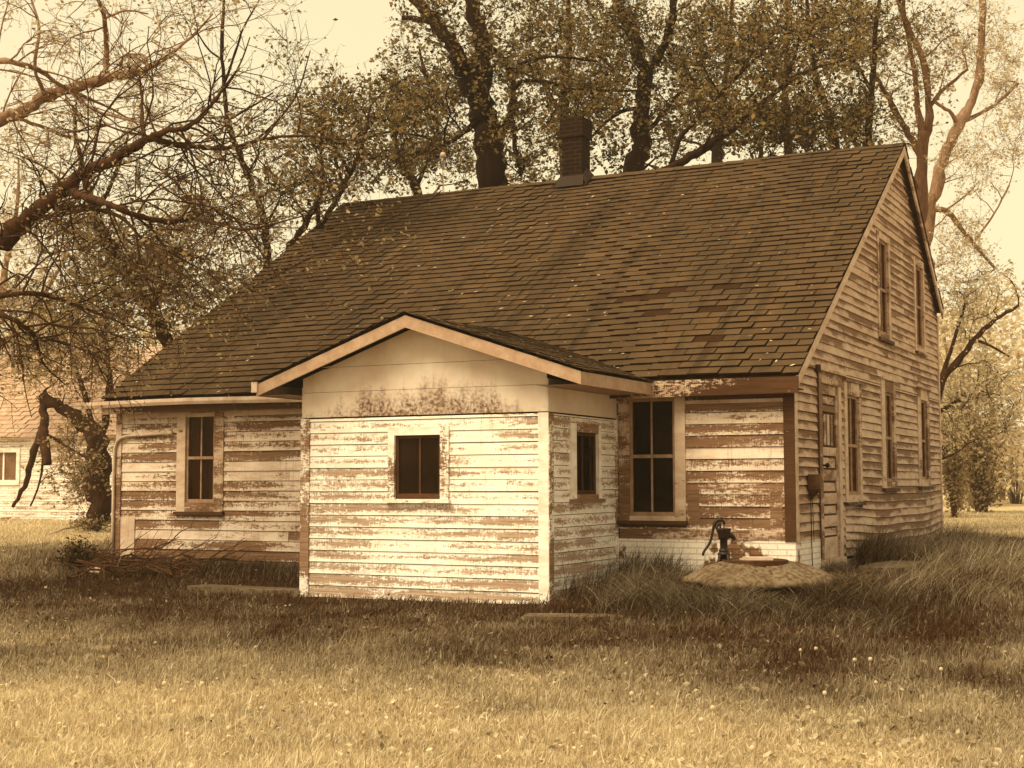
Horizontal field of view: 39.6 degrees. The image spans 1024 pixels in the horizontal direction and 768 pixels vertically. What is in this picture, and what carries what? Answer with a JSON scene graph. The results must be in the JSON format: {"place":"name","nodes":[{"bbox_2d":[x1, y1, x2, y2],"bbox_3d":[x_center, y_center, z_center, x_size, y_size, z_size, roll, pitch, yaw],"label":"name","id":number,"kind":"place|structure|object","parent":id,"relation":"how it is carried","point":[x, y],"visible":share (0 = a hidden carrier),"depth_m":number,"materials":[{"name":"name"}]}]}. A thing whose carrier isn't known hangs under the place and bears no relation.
{"place":"outdoors","nodes":[
{"label":"outdoors","id":0,"kind":"place"},
{"bbox_2d":[0,520,1023,633],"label":"tall grass","id":1,"kind":"structure","parent":0,"point":[657,590],"depth_m":14.50,"materials":[{"name":"green plant"}]},
{"bbox_2d":[0,487,1023,767],"bbox_3d":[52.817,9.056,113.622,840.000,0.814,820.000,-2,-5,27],"label":"ground","id":2,"kind":"structure","parent":0,"point":[996,507],"depth_m":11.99,"materials":[{"name":"plant"}]},
{"bbox_2d":[0,157,116,408],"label":"pale tree","id":3,"kind":"object","parent":2,"relation":"on","point":[5,261],"visible":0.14,"depth_m":39.74,"materials":[{"name":"brown plant"}]},
{"bbox_2d":[47,525,84,534],"bbox_3d":[-9.008,2.927,28.913,0.670,0.201,4.546,0,-4,2],"label":"fallen branch","id":4,"kind":"object","parent":2,"relation":"on","point":[64,528],"visible":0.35,"depth_m":29.20,"materials":[{"name":"brown wood"}]},
{"bbox_2d":[49,533,103,570],"bbox_3d":[-5.914,2.314,19.524,0.726,0.539,0.815,3,-5,-36],"label":"shrub","id":5,"kind":"object","parent":2,"relation":"on","point":[75,555],"visible":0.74,"depth_m":19.44,"materials":[{"name":"green plant"}]},
{"bbox_2d":[0,257,153,527],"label":"broken tree","id":6,"kind":"object","parent":2,"relation":"on","point":[95,487],"visible":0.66,"depth_m":29.79,"materials":[{"name":"brown plant"}]},
{"bbox_2d":[0,346,161,519],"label":"outbuilding","id":7,"kind":"structure","parent":2,"relation":"on","point":[14,453],"depth_m":41.29,"materials":[{"name":"paint"}]},
{"bbox_2d":[0,448,20,484],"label":"window","id":8,"kind":"structure","parent":7,"relation":"in","point":[9,461],"depth_m":41.45,"materials":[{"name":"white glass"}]},
{"bbox_2d":[50,558,112,575],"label":"stick","id":9,"kind":"object","parent":2,"relation":"on","point":[64,563],"visible":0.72,"depth_m":19.20,"materials":[{"name":"brown wood"}]},
{"bbox_2d":[67,533,102,575],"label":"stick","id":10,"kind":"object","parent":2,"relation":"on","point":[94,548],"visible":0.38,"depth_m":19.06,"materials":[{"name":"brown wood"}]},
{"bbox_2d":[62,512,110,531],"bbox_3d":[-8.804,2.882,29.839,1.157,0.512,1.415,2,-5,-30],"label":"bush","id":11,"kind":"object","parent":2,"relation":"on","point":[86,523],"visible":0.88,"depth_m":29.62,"materials":[{"name":"green plant"}]},
{"bbox_2d":[70,536,112,578],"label":"stick","id":12,"kind":"object","parent":2,"relation":"on","point":[82,573],"visible":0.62,"depth_m":18.80,"materials":[{"name":"brown wood"}]},
{"bbox_2d":[69,547,122,559],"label":"stick","id":13,"kind":"object","parent":2,"relation":"on","point":[89,551],"visible":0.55,"depth_m":19.50,"materials":[{"name":"brown wood"}]},
{"bbox_2d":[76,559,122,579],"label":"stick","id":14,"kind":"object","parent":2,"relation":"on","point":[89,563],"visible":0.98,"depth_m":18.67,"materials":[{"name":"brown wood"}]},
{"bbox_2d":[77,543,124,576],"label":"stick","id":15,"kind":"object","parent":2,"relation":"on","point":[83,570],"visible":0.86,"depth_m":18.81,"materials":[{"name":"brown wood"}]},
{"bbox_2d":[82,543,126,568],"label":"stick","id":16,"kind":"object","parent":2,"relation":"on","point":[111,554],"visible":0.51,"depth_m":19.34,"materials":[{"name":"brown wood"}]},
{"bbox_2d":[89,560,120,566],"bbox_3d":[-5.537,2.470,19.377,0.423,0.159,0.141,0,-4,0],"label":"fallen branch","id":17,"kind":"object","parent":2,"relation":"on","point":[113,563],"visible":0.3,"depth_m":19.32,"materials":[{"name":"brown wood"}]},
{"bbox_2d":[65,532,152,566],"bbox_3d":[-5.259,2.225,19.261,0.608,0.516,1.450,-3,-5,34],"label":"stick","id":18,"kind":"object","parent":2,"relation":"on","point":[101,558],"visible":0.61,"depth_m":19.10,"materials":[{"name":"brown wood"}]},
{"bbox_2d":[114,551,145,563],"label":"stick","id":19,"kind":"object","parent":2,"relation":"on","point":[128,555],"visible":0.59,"depth_m":19.16,"materials":[{"name":"brown wood"}]},
{"bbox_2d":[99,522,161,573],"bbox_3d":[-5.028,2.151,18.742,0.800,0.661,0.172,1,-4,-21],"label":"stick","id":20,"kind":"object","parent":2,"relation":"on","point":[122,552],"visible":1,"depth_m":18.71,"materials":[{"name":"brown wood"}]},
{"bbox_2d":[100,538,167,578],"bbox_3d":[-4.824,2.275,18.656,1.076,0.504,0.438,-2,-4,21],"label":"stick","id":21,"kind":"object","parent":2,"relation":"on","point":[124,571],"visible":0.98,"depth_m":18.62,"materials":[{"name":"brown wood"}]},
{"bbox_2d":[8,102,269,371],"bbox_3d":[-6.207,-0.954,23.811,4.278,7.623,5.825,2,-4,-25],"label":"leaning tree","id":22,"kind":"object","parent":2,"relation":"on","point":[130,282],"visible":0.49,"depth_m":23.17,"materials":[{"name":"brown plant"}]},
{"bbox_2d":[123,537,178,566],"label":"stick","id":23,"kind":"object","parent":2,"relation":"on","point":[150,549],"visible":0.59,"depth_m":19.22,"materials":[{"name":"brown wood"}]},
{"bbox_2d":[119,539,183,567],"bbox_3d":[-4.819,2.278,19.313,0.898,0.476,0.606,0,-4,-6],"label":"stick","id":24,"kind":"object","parent":2,"relation":"on","point":[152,559],"visible":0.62,"depth_m":19.27,"materials":[{"name":"brown wood"}]},
{"bbox_2d":[131,531,172,571],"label":"stick","id":25,"kind":"object","parent":2,"relation":"on","point":[138,557],"visible":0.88,"depth_m":18.71,"materials":[{"name":"brown wood"}]},
{"bbox_2d":[0,0,305,362],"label":"spreading tree","id":26,"kind":"object","parent":2,"relation":"on","point":[11,115],"visible":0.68,"depth_m":21.92,"materials":[{"name":"brown plant"}]},
{"bbox_2d":[108,544,203,574],"bbox_3d":[-4.534,2.321,18.909,1.634,0.413,0.644,1,-4,-21],"label":"stick","id":27,"kind":"object","parent":2,"relation":"on","point":[118,567],"visible":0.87,"depth_m":18.68,"materials":[{"name":"brown wood"}]},
{"bbox_2d":[115,504,206,550],"bbox_3d":[-4.819,1.975,19.590,1.356,0.647,0.339,-1,-4,10],"label":"fallen branch","id":28,"kind":"object","parent":2,"relation":"on","point":[161,543],"visible":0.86,"depth_m":19.49,"materials":[{"name":"brown wood"}]},
{"bbox_2d":[130,554,192,573],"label":"stick","id":29,"kind":"object","parent":2,"relation":"on","point":[149,560],"visible":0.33,"depth_m":18.77,"materials":[{"name":"brown wood"}]},
{"bbox_2d":[122,529,215,574],"bbox_3d":[-4.462,2.197,18.706,1.477,0.624,0.389,-2,-5,27],"label":"stick","id":30,"kind":"object","parent":2,"relation":"on","point":[148,561],"visible":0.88,"depth_m":18.59,"materials":[{"name":"brown wood"}]},
{"bbox_2d":[144,554,196,581],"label":"stick","id":31,"kind":"object","parent":2,"relation":"on","point":[161,569],"visible":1,"depth_m":18.26,"materials":[{"name":"brown wood"}]},
{"bbox_2d":[159,566,215,576],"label":"stick","id":32,"kind":"object","parent":2,"relation":"on","point":[177,573],"visible":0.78,"depth_m":18.52,"materials":[{"name":"brown wood"}]},
{"bbox_2d":[158,516,232,561],"bbox_3d":[-4.301,2.092,19.114,1.082,0.630,0.266,0,-4,-2],"label":"fallen branch","id":33,"kind":"object","parent":2,"relation":"on","point":[183,552],"visible":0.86,"depth_m":19.12,"materials":[{"name":"brown wood"}]},
{"bbox_2d":[164,540,245,573],"bbox_3d":[-4.037,2.271,18.666,1.062,0.449,0.424,-1,-4,8],"label":"stick","id":34,"kind":"object","parent":2,"relation":"on","point":[189,560],"visible":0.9,"depth_m":18.65,"materials":[{"name":"brown wood"}]},
{"bbox_2d":[210,714,214,726],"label":"dandelion","id":35,"kind":"object","parent":2,"relation":"on","point":[212,716],"visible":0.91,"depth_m":8.42,"materials":[{"name":"white plant"}]},
{"bbox_2d":[178,548,249,566],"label":"stick","id":36,"kind":"object","parent":2,"relation":"on","point":[222,564],"visible":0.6,"depth_m":18.90,"materials":[{"name":"brown wood"}]},
{"bbox_2d":[183,538,246,573],"bbox_3d":[-3.869,2.251,18.577,0.834,0.477,0.329,1,-4,-11],"label":"stick","id":37,"kind":"object","parent":2,"relation":"on","point":[193,558],"visible":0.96,"depth_m":18.63,"materials":[{"name":"brown wood"}]},
{"bbox_2d":[0,0,443,453],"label":"spreading tree","id":38,"kind":"object","parent":2,"relation":"on","point":[14,229],"visible":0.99,"depth_m":16.79,"materials":[{"name":"brown plant"}]},
{"bbox_2d":[226,725,230,743],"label":"dandelion","id":39,"kind":"object","parent":2,"relation":"on","point":[228,728],"visible":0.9,"depth_m":8.03,"materials":[{"name":"white plant"}]},
{"bbox_2d":[128,0,356,307],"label":"slim tree","id":40,"kind":"object","parent":2,"relation":"on","point":[265,238],"visible":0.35,"depth_m":26.91,"materials":[{"name":"brown plant"}]},
{"bbox_2d":[187,584,299,596],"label":"concrete slab","id":41,"kind":"structure","parent":2,"relation":"on","point":[239,588],"depth_m":16.84,"materials":[{"name":"grey concrete"}]},
{"bbox_2d":[236,44,461,251],"bbox_3d":[-2.852,-1.726,25.042,3.881,9.327,5.592,1,-4,-14],"label":"twin stem tree","id":42,"kind":"object","parent":2,"relation":"on","point":[342,97],"visible":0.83,"depth_m":24.55,"materials":[{"name":"brown plant"}]},
{"bbox_2d":[339,31,511,195],"bbox_3d":[-2.142,-2.205,29.772,3.969,10.950,5.230,-1,-4,6],"label":"slim tree","id":43,"kind":"object","parent":2,"relation":"on","point":[433,165],"visible":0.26,"depth_m":29.84,"materials":[{"name":"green plant"}]},
{"bbox_2d":[360,0,647,191],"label":"broad tree","id":44,"kind":"object","parent":2,"relation":"on","point":[474,72],"visible":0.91,"depth_m":26.46,"materials":[{"name":"brown plant"}]},
{"bbox_2d":[0,183,1023,506],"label":"woods","id":45,"kind":"object","parent":2,"relation":"on","point":[992,333],"visible":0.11,"depth_m":57.37,"materials":[{"name":"brown plant"}]},
{"bbox_2d":[85,116,943,603],"bbox_3d":[0.177,-0.791,21.154,10.280,7.680,11.110,-2,-5,27],"label":"farmhouse","id":46,"kind":"object","parent":2,"relation":"on","point":[417,442],"visible":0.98,"depth_m":18.16,"materials":[{"name":"paint"}]},
{"bbox_2d":[173,411,224,514],"bbox_3d":[-4.270,1.065,19.572,0.845,1.463,0.155,-2,-5,27],"label":"window","id":47,"kind":"structure","parent":46,"relation":"in","point":[200,461],"depth_m":19.57,"materials":[{"name":"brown wood"}]},
{"bbox_2d":[384,426,450,502],"bbox_3d":[-1.024,0.898,15.829,0.820,0.845,0.165,-2,-5,27],"label":"window","id":48,"kind":"structure","parent":46,"relation":"in","point":[418,457],"depth_m":15.83,"materials":[{"name":"white wood"}]},
{"bbox_2d":[136,178,880,391],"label":"fallen leaves","id":49,"kind":"object","parent":46,"relation":"on","point":[553,296],"visible":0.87,"depth_m":19.67,"materials":[{"name":"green plant"}]},
{"bbox_2d":[568,423,605,502],"bbox_3d":[0.799,0.891,15.967,0.165,0.880,0.875,-2,-5,27],"label":"window","id":50,"kind":"structure","parent":46,"relation":"in","point":[585,455],"depth_m":16.02,"materials":[{"name":"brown wood"}]},
{"bbox_2d":[616,396,688,527],"bbox_3d":[1.641,0.901,16.583,0.865,1.525,0.155,-2,-5,27],"label":"window","id":51,"kind":"structure","parent":46,"relation":"in","point":[651,430],"depth_m":16.59,"materials":[{"name":"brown wood"}]},
{"bbox_2d":[814,367,846,569],"bbox_3d":[3.870,1.028,17.210,0.140,2.380,1.230,-2,-5,27],"label":"door","id":52,"kind":"structure","parent":46,"relation":"in","point":[830,381],"depth_m":17.28,"materials":[{"name":"paint"}]},
{"bbox_2d":[841,378,866,508],"bbox_3d":[4.349,0.774,18.277,0.160,1.635,0.970,-2,-5,27],"label":"window","id":53,"kind":"structure","parent":46,"relation":"in","point":[852,411],"depth_m":18.38,"materials":[{"name":"brown wood"}]},
{"bbox_2d":[876,230,894,344],"bbox_3d":[5.249,-1.357,20.221,0.160,1.545,0.860,-2,-5,27],"label":"window","id":54,"kind":"structure","parent":46,"relation":"in","point":[884,324],"depth_m":20.36,"materials":[{"name":"brown wood"}]},
{"bbox_2d":[879,376,900,490],"bbox_3d":[5.310,0.721,20.186,0.160,1.595,0.990,-2,-5,27],"label":"window","id":55,"kind":"structure","parent":46,"relation":"in","point":[888,391],"depth_m":20.29,"materials":[{"name":"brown wood"}]},
{"bbox_2d":[912,256,928,357],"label":"window","id":56,"kind":"structure","parent":46,"relation":"in","point":[919,292],"depth_m":22.65,"materials":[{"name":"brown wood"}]},
{"bbox_2d":[915,386,933,488],"bbox_3d":[6.462,0.861,22.456,0.160,1.590,0.990,-2,-5,27],"label":"window","id":57,"kind":"structure","parent":46,"relation":"in","point":[923,419],"depth_m":22.58,"materials":[{"name":"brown wood"}]},
{"bbox_2d":[468,0,649,184],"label":"broad tree","id":58,"kind":"object","parent":2,"relation":"on","point":[568,102],"visible":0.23,"depth_m":35.93,"materials":[{"name":"brown plant"}]},
{"bbox_2d":[521,613,629,621],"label":"concrete slab","id":59,"kind":"structure","parent":2,"relation":"on","point":[544,616],"depth_m":13.77,"materials":[{"name":"grey concrete"}]},
{"bbox_2d":[513,0,763,172],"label":"broad tree","id":60,"kind":"object","parent":2,"relation":"on","point":[638,156],"visible":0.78,"depth_m":28.03,"materials":[{"name":"brown plant"}]},
{"bbox_2d":[590,0,885,174],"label":"broad tree","id":61,"kind":"object","parent":2,"relation":"on","point":[717,150],"visible":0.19,"depth_m":35.67,"materials":[{"name":"brown plant"}]},
{"bbox_2d":[749,745,754,763],"bbox_3d":[1.245,1.943,7.368,0.031,0.146,0.030,0,-4,-2],"label":"dandelion","id":62,"kind":"object","parent":2,"relation":"on","point":[752,748],"visible":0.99,"depth_m":7.36,"materials":[{"name":"white plant"}]},
{"bbox_2d":[682,560,838,599],"bbox_3d":[2.472,2.101,14.403,1.575,0.650,1.551,-2,-5,27],"label":"well cover","id":63,"kind":"object","parent":2,"relation":"on","point":[771,578],"visible":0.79,"depth_m":13.93,"materials":[{"name":"concrete"}]},
{"bbox_2d":[702,518,735,563],"bbox_3d":[2.111,1.610,14.429,0.216,0.503,0.317,-8,-9,63],"label":"hand pump","id":64,"kind":"object","parent":63,"relation":"on","point":[725,534],"visible":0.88,"depth_m":14.42,"materials":[{"name":"metal"}]},
{"bbox_2d":[721,558,787,565],"bbox_3d":[2.454,1.798,14.405,0.680,0.048,0.680,-2,-5,27],"label":"iron cover","id":65,"kind":"object","parent":63,"relation":"on","point":[776,562],"visible":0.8,"depth_m":14.13,"materials":[{"name":"brown metal"}]},
{"bbox_2d":[739,556,772,559],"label":"stone block","id":66,"kind":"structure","parent":65,"relation":"on","point":[757,558],"depth_m":14.29,"materials":[{"name":"beige stone"}]},
{"bbox_2d":[641,0,882,381],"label":"leaning tree","id":67,"kind":"object","parent":2,"relation":"on","point":[789,77],"visible":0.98,"depth_m":24.47,"materials":[{"name":"brown plant"}]},
{"bbox_2d":[653,0,895,153],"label":"pale tree","id":68,"kind":"object","parent":2,"relation":"on","point":[797,14],"visible":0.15,"depth_m":37.67,"materials":[{"name":"brown plant"}]},
{"bbox_2d":[728,0,886,157],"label":"slim tree","id":69,"kind":"object","parent":2,"relation":"on","point":[784,132],"visible":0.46,"depth_m":29.18,"materials":[{"name":"brown plant"}]},
{"bbox_2d":[800,0,937,148],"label":"slim tree","id":70,"kind":"object","parent":2,"relation":"on","point":[866,108],"visible":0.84,"depth_m":28.60,"materials":[{"name":"brown plant"}]},
{"bbox_2d":[858,560,919,575],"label":"concrete slab","id":71,"kind":"structure","parent":2,"relation":"on","point":[884,564],"depth_m":16.67,"materials":[{"name":"grey concrete"}]},
{"bbox_2d":[847,0,991,224],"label":"forked tree","id":72,"kind":"object","parent":2,"relation":"on","point":[919,145],"visible":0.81,"depth_m":33.90,"materials":[{"name":"brown plant"}]},
{"bbox_2d":[941,391,970,517],"bbox_3d":[12.154,1.883,39.223,0.919,3.674,0.962,-2,-5,27],"label":"bush","id":73,"kind":"object","parent":2,"relation":"on","point":[954,476],"visible":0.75,"depth_m":39.01,"materials":[{"name":"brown plant"}]},
{"bbox_2d":[941,425,973,508],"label":"bush","id":74,"kind":"object","parent":2,"relation":"on","point":[958,482],"visible":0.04,"depth_m":50.42,"materials":[{"name":"green plant"}]},
{"bbox_2d":[925,0,1023,329],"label":"pale tree","id":75,"kind":"object","parent":2,"relation":"on","point":[962,117],"visible":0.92,"depth_m":41.84,"materials":[{"name":"brown plant"}]},
{"bbox_2d":[935,242,1023,517],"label":"crooked tree","id":76,"kind":"object","parent":2,"relation":"on","point":[958,401],"visible":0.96,"depth_m":30.92,"materials":[{"name":"brown plant"}]},
{"bbox_2d":[944,340,1019,512],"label":"bush","id":77,"kind":"object","parent":2,"relation":"on","point":[977,484],"visible":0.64,"depth_m":44.27,"materials":[{"name":"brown plant"}]},
{"bbox_2d":[963,481,1017,504],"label":"bush","id":78,"kind":"object","parent":2,"relation":"on","point":[994,495],"visible":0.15,"depth_m":55.76,"materials":[{"name":"green plant"}]},
{"bbox_2d":[989,405,1023,503],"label":"bush","id":79,"kind":"object","parent":2,"relation":"on","point":[1017,500],"visible":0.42,"depth_m":58.26,"materials":[{"name":"green plant"}]},
{"bbox_2d":[0,0,1023,483],"label":"sky","id":80,"kind":"structure","parent":0,"point":[361,26],"materials":[{"name":"beige"}]}
]}

